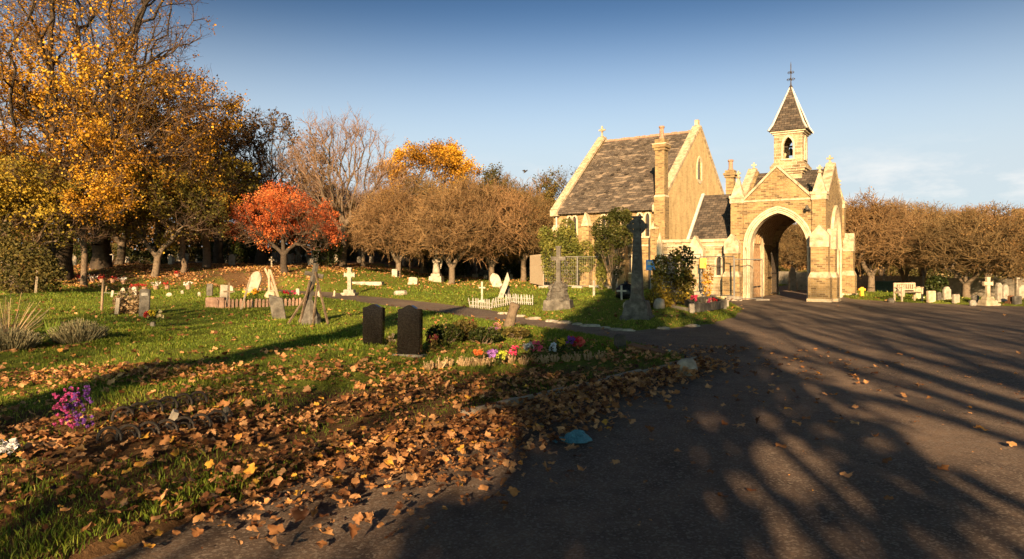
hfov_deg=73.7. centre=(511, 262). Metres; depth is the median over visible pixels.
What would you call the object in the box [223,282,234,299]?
wooden cross
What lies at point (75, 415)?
flower bunch
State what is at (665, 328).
edging stone
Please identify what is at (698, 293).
fence panel
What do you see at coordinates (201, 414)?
edging hoop
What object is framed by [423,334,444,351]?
flower bunch
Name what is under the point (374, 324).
headstone
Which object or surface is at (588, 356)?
withered tuft
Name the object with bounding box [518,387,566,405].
kerb stone
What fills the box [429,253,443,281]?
angel statue
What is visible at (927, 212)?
thorn tree
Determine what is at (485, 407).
kerb stone
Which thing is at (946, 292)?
headstone
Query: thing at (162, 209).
tree
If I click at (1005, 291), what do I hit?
headstone
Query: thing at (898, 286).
park bench
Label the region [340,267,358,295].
stone cross
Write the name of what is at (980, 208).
thorn tree
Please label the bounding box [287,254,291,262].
headstone
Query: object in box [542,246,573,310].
rockwork cross
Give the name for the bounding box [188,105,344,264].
russet tree
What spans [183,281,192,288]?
flower pot
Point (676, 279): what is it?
rose bush
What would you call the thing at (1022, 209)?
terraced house
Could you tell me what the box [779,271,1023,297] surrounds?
boundary wall
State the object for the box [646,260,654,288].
notice board
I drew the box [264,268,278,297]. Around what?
propped cross
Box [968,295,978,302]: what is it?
headstone
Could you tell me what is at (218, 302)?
picket edging
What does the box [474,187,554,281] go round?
thorn tree
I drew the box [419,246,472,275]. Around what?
evergreen bush
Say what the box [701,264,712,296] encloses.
rose bush
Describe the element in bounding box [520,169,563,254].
ivy clad tree
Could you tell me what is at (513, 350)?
flower bunch
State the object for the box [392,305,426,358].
headstone
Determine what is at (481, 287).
stone cross
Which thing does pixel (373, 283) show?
ledger slab
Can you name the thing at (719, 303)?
grave kerb
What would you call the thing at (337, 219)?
thorn tree
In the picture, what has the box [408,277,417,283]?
headstone
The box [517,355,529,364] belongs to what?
withered tuft
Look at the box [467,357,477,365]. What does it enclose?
withered tuft
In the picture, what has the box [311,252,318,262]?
headstone
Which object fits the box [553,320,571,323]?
edging stone
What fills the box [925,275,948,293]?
ivy bush
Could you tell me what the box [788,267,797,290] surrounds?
headstone
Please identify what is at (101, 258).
plane tree
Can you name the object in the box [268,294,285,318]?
headstone
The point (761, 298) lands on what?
fence panel
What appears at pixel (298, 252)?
thorn tree
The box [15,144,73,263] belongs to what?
ivy clad tree
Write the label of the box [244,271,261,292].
headstone
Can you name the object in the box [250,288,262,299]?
flower bunch
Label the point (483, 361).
withered tuft
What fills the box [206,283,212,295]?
headstone
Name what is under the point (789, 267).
distant treeline
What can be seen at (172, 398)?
edging hoop
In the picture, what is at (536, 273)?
slatted hoarding
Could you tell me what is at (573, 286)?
fence panel
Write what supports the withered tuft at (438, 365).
on the ground at (96, 548)
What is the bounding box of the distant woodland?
[0,215,543,261]
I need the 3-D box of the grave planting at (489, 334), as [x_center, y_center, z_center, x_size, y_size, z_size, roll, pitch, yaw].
[-0.497,1.334,12.400,0.611,0.376,0.383,0,0,0]
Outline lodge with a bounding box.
[657,159,736,296]
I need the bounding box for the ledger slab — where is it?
[352,282,384,285]
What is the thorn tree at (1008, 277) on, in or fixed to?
on the ground at (96, 548)
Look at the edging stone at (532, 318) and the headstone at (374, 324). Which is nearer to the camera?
the headstone at (374, 324)
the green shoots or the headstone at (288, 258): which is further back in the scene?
the headstone at (288, 258)
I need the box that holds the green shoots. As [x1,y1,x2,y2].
[43,318,59,342]
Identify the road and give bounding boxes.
[93,285,1023,558]
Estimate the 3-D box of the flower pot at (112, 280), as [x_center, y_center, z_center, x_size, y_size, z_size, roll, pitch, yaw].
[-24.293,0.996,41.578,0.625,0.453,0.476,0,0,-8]
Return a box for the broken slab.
[627,343,667,354]
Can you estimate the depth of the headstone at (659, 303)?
21.56 m
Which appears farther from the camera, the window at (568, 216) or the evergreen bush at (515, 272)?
the evergreen bush at (515, 272)
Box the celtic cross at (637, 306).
[619,216,654,320]
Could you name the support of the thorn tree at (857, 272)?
on the ground at (96, 548)
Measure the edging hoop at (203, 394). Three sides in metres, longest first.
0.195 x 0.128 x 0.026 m
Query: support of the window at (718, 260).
in the lodge
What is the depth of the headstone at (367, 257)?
72.07 m
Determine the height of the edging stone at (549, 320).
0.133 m
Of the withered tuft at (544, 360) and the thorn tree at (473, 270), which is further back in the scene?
the thorn tree at (473, 270)
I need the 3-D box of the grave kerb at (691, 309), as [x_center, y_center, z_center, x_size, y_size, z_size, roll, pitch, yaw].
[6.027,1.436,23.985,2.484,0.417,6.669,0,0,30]
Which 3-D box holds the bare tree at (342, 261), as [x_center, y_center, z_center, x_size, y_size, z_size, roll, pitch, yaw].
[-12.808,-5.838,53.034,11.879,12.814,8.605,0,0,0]
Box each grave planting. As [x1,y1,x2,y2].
[425,323,464,344]
[452,319,478,341]
[468,326,500,343]
[502,326,529,338]
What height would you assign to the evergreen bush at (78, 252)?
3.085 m
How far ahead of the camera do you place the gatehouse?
31.03 m
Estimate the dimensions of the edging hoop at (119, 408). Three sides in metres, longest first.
0.195 x 0.128 x 0.025 m
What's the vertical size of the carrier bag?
0.112 m
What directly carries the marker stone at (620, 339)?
on the ground at (96, 548)
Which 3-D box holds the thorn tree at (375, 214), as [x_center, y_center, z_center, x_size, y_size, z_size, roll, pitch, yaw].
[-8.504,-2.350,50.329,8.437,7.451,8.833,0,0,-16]
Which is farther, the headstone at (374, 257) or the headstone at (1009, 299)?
the headstone at (374, 257)
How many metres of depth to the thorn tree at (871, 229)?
35.01 m
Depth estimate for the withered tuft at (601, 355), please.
11.15 m
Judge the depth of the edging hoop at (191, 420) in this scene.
6.00 m
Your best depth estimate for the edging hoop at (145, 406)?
6.43 m
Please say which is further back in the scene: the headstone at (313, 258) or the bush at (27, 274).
the headstone at (313, 258)
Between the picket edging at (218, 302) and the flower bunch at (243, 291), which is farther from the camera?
the flower bunch at (243, 291)
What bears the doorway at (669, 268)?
in the lodge
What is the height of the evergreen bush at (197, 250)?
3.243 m
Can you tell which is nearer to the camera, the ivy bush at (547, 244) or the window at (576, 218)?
the ivy bush at (547, 244)
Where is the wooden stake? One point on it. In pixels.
(102, 297)
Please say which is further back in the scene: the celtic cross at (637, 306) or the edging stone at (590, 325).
the celtic cross at (637, 306)
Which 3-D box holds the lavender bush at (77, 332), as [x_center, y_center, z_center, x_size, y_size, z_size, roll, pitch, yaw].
[-8.049,1.246,12.661,1.121,0.481,0.997,0,0,0]
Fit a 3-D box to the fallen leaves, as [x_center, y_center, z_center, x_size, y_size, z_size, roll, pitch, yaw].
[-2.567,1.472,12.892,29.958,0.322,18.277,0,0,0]
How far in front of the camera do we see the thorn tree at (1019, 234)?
34.92 m
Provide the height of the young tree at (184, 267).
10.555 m
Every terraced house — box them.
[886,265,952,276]
[960,208,1023,278]
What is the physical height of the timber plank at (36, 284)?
1.198 m
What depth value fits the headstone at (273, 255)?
69.31 m
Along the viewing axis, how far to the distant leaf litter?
46.40 m
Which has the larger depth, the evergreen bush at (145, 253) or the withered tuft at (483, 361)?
the evergreen bush at (145, 253)
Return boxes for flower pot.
[87,274,97,281]
[108,276,116,282]
[117,277,126,283]
[151,282,160,288]
[162,281,174,288]
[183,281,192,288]
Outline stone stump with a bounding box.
[503,302,519,327]
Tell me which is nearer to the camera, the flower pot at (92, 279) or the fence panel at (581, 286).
the fence panel at (581, 286)
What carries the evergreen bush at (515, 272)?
on the ground at (96, 548)
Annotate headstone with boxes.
[72,255,76,264]
[139,289,150,316]
[168,255,173,263]
[185,253,189,262]
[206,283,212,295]
[220,285,227,304]
[228,254,235,265]
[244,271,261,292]
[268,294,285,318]
[271,252,276,261]
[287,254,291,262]
[291,253,294,262]
[305,251,310,262]
[308,258,313,265]
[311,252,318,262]
[362,304,387,347]
[365,252,370,261]
[372,254,376,261]
[392,269,396,276]
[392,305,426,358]
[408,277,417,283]
[413,257,418,266]
[476,262,480,272]
[480,264,487,276]
[490,273,502,286]
[500,285,509,297]
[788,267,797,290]
[796,282,805,289]
[897,285,904,296]
[912,286,924,298]
[926,291,935,302]
[936,292,943,299]
[942,287,951,299]
[952,294,959,302]
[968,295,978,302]
[995,283,1002,301]
[1002,285,1008,300]
[1005,295,1013,303]
[1012,296,1021,304]
[1017,285,1023,297]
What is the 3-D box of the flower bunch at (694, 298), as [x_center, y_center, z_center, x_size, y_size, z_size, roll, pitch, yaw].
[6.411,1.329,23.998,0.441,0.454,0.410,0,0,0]
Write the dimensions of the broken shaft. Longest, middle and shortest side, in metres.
1.210 x 0.200 x 0.120 m
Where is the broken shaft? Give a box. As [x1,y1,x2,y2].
[498,272,509,297]
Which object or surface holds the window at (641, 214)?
in the chapel
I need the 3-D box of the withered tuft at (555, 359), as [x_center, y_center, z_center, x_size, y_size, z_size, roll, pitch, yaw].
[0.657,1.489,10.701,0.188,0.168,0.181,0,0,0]
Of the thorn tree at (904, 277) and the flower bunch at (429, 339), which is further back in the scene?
the thorn tree at (904, 277)
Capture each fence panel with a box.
[539,256,576,287]
[577,256,616,288]
[657,254,706,294]
[697,256,741,299]
[727,259,769,300]
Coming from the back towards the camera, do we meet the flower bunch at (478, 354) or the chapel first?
the chapel
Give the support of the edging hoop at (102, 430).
on the ground at (96, 548)
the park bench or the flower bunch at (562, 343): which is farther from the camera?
the park bench
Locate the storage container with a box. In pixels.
[867,281,900,291]
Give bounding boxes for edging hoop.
[96,426,122,442]
[111,406,134,420]
[115,424,141,439]
[126,402,148,414]
[135,421,160,436]
[141,399,163,411]
[154,419,178,432]
[157,396,178,408]
[172,393,192,406]
[172,416,195,431]
[188,391,207,403]
[188,413,211,428]
[205,410,227,424]
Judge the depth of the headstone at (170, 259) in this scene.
56.95 m
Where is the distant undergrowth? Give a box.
[13,239,1023,278]
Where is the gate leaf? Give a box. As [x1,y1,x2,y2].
[771,242,777,294]
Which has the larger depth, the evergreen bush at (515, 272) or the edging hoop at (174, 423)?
the evergreen bush at (515, 272)
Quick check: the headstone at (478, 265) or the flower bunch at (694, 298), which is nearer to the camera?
the flower bunch at (694, 298)
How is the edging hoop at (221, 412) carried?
on the ground at (96, 548)
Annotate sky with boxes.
[0,0,1023,254]
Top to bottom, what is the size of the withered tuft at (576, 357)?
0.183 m
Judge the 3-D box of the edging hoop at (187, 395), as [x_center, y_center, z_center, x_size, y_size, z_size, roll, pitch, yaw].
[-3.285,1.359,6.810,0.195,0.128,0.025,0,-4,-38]
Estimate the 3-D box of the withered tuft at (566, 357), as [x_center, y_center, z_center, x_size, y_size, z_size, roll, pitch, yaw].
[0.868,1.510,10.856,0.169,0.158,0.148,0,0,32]
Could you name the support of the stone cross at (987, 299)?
on the ground at (96, 548)
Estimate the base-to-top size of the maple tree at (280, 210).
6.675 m
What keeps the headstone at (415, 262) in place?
on the ground at (96, 548)
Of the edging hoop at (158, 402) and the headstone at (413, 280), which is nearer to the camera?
the edging hoop at (158, 402)
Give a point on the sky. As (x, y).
(908, 99)
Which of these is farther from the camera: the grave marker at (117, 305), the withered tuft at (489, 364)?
the grave marker at (117, 305)
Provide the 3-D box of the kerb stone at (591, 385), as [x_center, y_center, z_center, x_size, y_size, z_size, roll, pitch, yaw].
[0.965,1.614,8.793,0.056,0.140,0.898,-1,0,40]
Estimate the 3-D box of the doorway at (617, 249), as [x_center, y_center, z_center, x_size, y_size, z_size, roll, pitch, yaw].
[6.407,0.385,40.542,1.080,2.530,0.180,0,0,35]
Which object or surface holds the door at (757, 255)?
in the gatehouse
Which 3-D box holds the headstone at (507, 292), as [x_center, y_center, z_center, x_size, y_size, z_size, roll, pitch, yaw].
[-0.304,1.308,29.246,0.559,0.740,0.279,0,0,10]
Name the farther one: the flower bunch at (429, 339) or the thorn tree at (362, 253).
the thorn tree at (362, 253)
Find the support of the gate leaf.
attached to the gatehouse
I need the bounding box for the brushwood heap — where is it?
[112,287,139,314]
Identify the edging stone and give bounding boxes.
[525,317,540,319]
[545,319,557,321]
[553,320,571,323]
[581,324,600,326]
[608,328,621,330]
[656,327,669,329]
[685,324,700,326]
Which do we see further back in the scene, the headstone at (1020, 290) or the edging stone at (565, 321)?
the headstone at (1020, 290)
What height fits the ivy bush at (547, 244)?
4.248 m
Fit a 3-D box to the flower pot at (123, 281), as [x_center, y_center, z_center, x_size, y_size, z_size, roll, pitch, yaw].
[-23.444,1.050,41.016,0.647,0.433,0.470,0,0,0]
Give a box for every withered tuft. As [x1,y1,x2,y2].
[422,360,433,369]
[433,357,445,368]
[443,356,453,366]
[456,355,467,365]
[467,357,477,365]
[477,355,489,365]
[486,357,496,366]
[506,354,515,363]
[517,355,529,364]
[530,353,539,361]
[537,355,548,363]
[548,353,559,361]
[561,353,571,361]
[572,351,580,360]
[582,351,593,360]
[594,350,605,359]
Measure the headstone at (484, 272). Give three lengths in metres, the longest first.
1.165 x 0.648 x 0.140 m
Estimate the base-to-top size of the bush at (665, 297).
0.842 m
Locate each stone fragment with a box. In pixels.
[166,409,178,428]
[222,406,231,419]
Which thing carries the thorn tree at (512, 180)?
on the ground at (96, 548)
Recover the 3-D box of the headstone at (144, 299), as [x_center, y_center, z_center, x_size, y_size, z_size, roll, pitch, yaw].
[-10.200,1.128,18.955,0.260,0.800,0.135,2,-1,-18]
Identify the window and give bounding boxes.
[566,215,572,242]
[571,214,577,241]
[628,253,631,273]
[636,211,643,237]
[643,211,650,237]
[697,156,702,183]
[714,254,723,276]
[720,254,724,276]
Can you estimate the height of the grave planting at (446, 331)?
0.495 m
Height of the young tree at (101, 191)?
10.555 m
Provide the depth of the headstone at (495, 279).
42.34 m
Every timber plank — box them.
[34,270,37,292]
[240,277,251,308]
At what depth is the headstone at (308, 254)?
67.86 m
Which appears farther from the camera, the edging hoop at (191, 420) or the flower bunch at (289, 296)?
the flower bunch at (289, 296)
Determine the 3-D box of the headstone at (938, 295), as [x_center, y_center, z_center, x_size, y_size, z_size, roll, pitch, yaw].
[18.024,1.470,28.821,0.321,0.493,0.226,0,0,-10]
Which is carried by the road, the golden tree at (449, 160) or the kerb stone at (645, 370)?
the kerb stone at (645, 370)
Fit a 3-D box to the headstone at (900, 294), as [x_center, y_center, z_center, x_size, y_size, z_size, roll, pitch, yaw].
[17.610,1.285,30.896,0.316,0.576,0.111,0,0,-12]
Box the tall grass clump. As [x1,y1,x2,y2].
[0,289,49,333]
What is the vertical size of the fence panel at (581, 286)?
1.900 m
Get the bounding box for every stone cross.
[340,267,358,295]
[479,282,484,301]
[589,281,598,295]
[617,285,625,299]
[977,277,1000,305]
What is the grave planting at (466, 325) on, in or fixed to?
on the ground at (96, 548)
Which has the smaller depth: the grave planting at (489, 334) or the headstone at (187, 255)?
the grave planting at (489, 334)
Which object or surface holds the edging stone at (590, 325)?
on the ground at (96, 548)
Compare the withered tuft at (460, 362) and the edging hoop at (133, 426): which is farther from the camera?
the withered tuft at (460, 362)
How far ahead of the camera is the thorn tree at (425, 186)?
59.80 m
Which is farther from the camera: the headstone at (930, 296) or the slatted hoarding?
the slatted hoarding
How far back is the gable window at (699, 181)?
44.00 m
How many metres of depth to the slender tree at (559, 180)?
57.31 m
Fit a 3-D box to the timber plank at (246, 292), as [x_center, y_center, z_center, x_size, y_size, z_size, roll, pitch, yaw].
[-8.730,0.992,22.397,0.048,1.064,0.377,0,0,42]
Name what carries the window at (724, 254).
in the lodge
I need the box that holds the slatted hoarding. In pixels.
[530,254,544,285]
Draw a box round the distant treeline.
[779,230,904,275]
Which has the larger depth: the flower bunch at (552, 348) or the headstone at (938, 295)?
the headstone at (938, 295)
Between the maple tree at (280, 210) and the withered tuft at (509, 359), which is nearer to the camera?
the withered tuft at (509, 359)
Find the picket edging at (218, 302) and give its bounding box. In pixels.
[205,297,303,307]
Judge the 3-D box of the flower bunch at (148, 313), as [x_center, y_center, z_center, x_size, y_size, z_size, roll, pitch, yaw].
[-8.128,1.254,15.483,0.492,0.442,0.361,0,0,0]
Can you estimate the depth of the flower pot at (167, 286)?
37.83 m
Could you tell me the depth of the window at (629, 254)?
40.25 m
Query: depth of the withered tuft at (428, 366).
9.68 m
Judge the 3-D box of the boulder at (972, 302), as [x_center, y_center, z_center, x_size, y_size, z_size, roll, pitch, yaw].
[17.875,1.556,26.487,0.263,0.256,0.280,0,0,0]
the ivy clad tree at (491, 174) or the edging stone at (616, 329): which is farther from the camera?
the ivy clad tree at (491, 174)
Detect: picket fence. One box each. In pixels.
[468,298,492,309]
[492,293,515,307]
[505,294,532,304]
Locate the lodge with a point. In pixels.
(709, 233)
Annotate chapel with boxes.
[550,120,723,288]
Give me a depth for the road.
5.44 m
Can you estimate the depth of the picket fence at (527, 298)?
24.21 m
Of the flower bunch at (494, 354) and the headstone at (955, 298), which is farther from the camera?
the headstone at (955, 298)
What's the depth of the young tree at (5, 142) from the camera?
39.87 m
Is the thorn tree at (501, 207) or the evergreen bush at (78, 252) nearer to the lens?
the thorn tree at (501, 207)
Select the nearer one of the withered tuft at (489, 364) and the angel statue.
the withered tuft at (489, 364)
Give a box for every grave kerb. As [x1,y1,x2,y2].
[650,298,728,312]
[684,295,726,311]
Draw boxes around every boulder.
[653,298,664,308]
[677,358,697,375]
[887,298,894,302]
[969,300,976,305]
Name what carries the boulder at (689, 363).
on the road
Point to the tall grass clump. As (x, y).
(14, 324)
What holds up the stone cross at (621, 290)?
on the ground at (96, 548)
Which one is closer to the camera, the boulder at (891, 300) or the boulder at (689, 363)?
the boulder at (689, 363)
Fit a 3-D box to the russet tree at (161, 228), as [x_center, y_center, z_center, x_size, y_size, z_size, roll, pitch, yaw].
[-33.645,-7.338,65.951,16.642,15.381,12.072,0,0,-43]
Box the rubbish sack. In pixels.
[615,281,630,298]
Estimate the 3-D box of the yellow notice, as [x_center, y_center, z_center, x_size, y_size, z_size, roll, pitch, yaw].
[8.664,-0.026,30.941,0.280,0.512,0.068,0,0,20]
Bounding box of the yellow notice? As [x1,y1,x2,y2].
[700,257,705,267]
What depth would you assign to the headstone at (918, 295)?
29.76 m
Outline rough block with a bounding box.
[394,290,406,294]
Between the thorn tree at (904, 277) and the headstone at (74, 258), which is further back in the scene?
the headstone at (74, 258)
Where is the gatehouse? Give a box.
[721,64,857,301]
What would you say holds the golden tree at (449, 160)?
on the ground at (96, 548)
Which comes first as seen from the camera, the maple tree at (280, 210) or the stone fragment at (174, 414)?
the stone fragment at (174, 414)
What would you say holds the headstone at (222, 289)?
on the ground at (96, 548)
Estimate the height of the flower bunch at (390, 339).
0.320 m
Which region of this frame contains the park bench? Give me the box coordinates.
[893,283,923,300]
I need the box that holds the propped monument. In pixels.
[287,263,328,324]
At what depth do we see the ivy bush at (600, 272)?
38.95 m
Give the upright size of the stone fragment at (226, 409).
0.144 m
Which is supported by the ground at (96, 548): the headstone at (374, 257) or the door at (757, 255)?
the headstone at (374, 257)
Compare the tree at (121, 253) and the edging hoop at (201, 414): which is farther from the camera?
the tree at (121, 253)
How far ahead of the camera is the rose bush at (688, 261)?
24.74 m
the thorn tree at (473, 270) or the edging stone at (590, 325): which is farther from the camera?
the thorn tree at (473, 270)
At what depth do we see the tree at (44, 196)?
37.90 m
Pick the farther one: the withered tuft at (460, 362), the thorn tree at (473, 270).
the thorn tree at (473, 270)
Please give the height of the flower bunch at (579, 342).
0.360 m
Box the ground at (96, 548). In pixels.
[0,258,1023,558]
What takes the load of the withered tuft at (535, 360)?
on the ground at (96, 548)
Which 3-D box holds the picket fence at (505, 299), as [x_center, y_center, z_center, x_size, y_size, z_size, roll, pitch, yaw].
[-0.269,1.348,24.341,0.076,0.477,1.305,0,0,41]
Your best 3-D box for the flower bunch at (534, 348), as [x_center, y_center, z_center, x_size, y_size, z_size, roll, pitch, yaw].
[0.314,1.352,10.498,0.329,0.364,0.305,0,0,0]
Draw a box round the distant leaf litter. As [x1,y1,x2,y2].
[0,262,1005,334]
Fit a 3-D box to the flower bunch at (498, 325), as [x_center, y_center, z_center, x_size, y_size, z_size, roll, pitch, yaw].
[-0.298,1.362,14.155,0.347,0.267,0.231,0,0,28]
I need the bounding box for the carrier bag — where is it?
[553,429,592,443]
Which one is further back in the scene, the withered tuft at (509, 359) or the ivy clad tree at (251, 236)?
the ivy clad tree at (251, 236)
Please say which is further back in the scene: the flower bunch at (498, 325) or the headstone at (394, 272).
the headstone at (394, 272)
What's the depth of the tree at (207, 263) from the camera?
49.65 m
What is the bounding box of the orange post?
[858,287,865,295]
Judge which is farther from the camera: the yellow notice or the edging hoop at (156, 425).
the yellow notice
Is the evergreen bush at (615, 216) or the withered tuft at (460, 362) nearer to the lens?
the withered tuft at (460, 362)
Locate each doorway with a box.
[611,249,617,286]
[664,252,678,289]
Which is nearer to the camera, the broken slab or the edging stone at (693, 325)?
the broken slab
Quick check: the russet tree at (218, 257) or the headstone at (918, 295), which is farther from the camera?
the russet tree at (218, 257)
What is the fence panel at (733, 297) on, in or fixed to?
on the ground at (96, 548)
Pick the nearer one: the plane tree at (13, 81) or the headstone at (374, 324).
the headstone at (374, 324)
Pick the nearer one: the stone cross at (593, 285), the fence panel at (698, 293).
the stone cross at (593, 285)
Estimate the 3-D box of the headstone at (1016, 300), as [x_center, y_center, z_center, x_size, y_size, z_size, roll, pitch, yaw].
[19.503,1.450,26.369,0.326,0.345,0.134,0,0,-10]
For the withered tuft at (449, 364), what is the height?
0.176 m
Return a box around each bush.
[0,220,67,293]
[0,325,45,351]
[43,318,111,344]
[51,232,92,263]
[126,234,174,263]
[167,231,213,262]
[209,232,256,263]
[312,233,342,266]
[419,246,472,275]
[483,253,529,277]
[537,218,595,284]
[590,207,632,290]
[595,256,606,288]
[645,284,675,307]
[650,247,696,305]
[674,245,696,304]
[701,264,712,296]
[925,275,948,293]
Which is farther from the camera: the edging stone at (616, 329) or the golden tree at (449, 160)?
the golden tree at (449, 160)
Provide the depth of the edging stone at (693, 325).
17.60 m
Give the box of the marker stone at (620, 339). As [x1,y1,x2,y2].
[614,334,625,348]
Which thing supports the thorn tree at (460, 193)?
on the ground at (96, 548)
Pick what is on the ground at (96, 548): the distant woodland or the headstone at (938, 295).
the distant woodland
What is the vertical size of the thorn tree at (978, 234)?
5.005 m
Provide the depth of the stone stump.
15.49 m
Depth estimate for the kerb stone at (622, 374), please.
9.44 m
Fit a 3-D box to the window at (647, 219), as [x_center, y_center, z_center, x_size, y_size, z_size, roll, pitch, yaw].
[7.867,-2.235,39.537,0.460,1.570,0.190,0,0,35]
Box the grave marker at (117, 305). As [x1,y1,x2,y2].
[114,298,120,313]
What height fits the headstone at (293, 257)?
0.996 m
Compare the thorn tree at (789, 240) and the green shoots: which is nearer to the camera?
the green shoots
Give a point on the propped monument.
(310, 314)
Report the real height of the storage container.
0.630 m
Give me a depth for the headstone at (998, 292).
27.15 m
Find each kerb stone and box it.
[460,397,518,419]
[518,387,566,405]
[566,378,606,391]
[606,369,641,386]
[642,363,671,377]
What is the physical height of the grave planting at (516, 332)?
0.301 m
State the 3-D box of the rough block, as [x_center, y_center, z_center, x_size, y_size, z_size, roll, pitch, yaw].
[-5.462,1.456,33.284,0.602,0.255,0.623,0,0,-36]
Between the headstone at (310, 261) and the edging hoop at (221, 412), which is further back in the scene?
the headstone at (310, 261)
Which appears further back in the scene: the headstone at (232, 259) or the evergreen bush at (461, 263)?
the evergreen bush at (461, 263)
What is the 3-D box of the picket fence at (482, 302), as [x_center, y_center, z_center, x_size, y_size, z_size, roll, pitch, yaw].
[-1.139,1.452,24.468,0.068,0.365,1.633,0,0,-33]
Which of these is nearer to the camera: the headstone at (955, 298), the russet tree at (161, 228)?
the headstone at (955, 298)
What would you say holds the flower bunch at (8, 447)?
on the ground at (96, 548)
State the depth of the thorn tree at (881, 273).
59.85 m
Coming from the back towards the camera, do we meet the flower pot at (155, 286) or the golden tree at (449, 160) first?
the golden tree at (449, 160)
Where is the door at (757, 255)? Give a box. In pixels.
[754,244,760,296]
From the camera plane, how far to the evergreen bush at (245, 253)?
61.70 m
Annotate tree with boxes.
[0,0,232,280]
[0,0,250,269]
[0,122,70,282]
[0,146,129,286]
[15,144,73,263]
[19,114,147,286]
[69,138,164,264]
[87,162,234,276]
[102,104,222,262]
[133,122,247,272]
[152,141,261,267]
[161,116,277,263]
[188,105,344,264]
[217,179,347,272]
[239,179,268,262]
[247,186,320,262]
[268,106,418,267]
[291,185,363,262]
[307,187,396,266]
[340,179,442,277]
[365,137,483,261]
[382,174,521,283]
[386,169,458,273]
[430,179,544,281]
[437,168,494,275]
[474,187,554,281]
[478,162,520,274]
[478,172,554,270]
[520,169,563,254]
[544,165,576,204]
[778,223,806,271]
[793,204,870,274]
[798,186,952,291]
[855,204,904,275]
[857,196,967,293]
[874,199,1023,297]
[887,201,974,275]
[940,203,1023,278]
[951,202,1011,276]
[985,209,1023,276]
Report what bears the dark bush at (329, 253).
on the ground at (96, 548)
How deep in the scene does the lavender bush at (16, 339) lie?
11.68 m
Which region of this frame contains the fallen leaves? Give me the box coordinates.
[0,306,1023,550]
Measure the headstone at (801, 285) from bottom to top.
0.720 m
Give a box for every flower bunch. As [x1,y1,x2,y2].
[0,438,28,463]
[39,385,94,434]
[142,309,163,326]
[239,290,251,301]
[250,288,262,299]
[282,290,296,300]
[385,333,396,351]
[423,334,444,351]
[472,349,484,361]
[485,349,508,367]
[493,322,504,332]
[505,345,524,361]
[523,339,542,362]
[545,341,559,356]
[556,338,566,355]
[565,335,585,355]
[690,295,700,301]
[707,298,716,302]
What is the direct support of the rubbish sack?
on the ground at (96, 548)
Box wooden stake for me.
[100,280,117,310]
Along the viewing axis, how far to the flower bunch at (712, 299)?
24.19 m

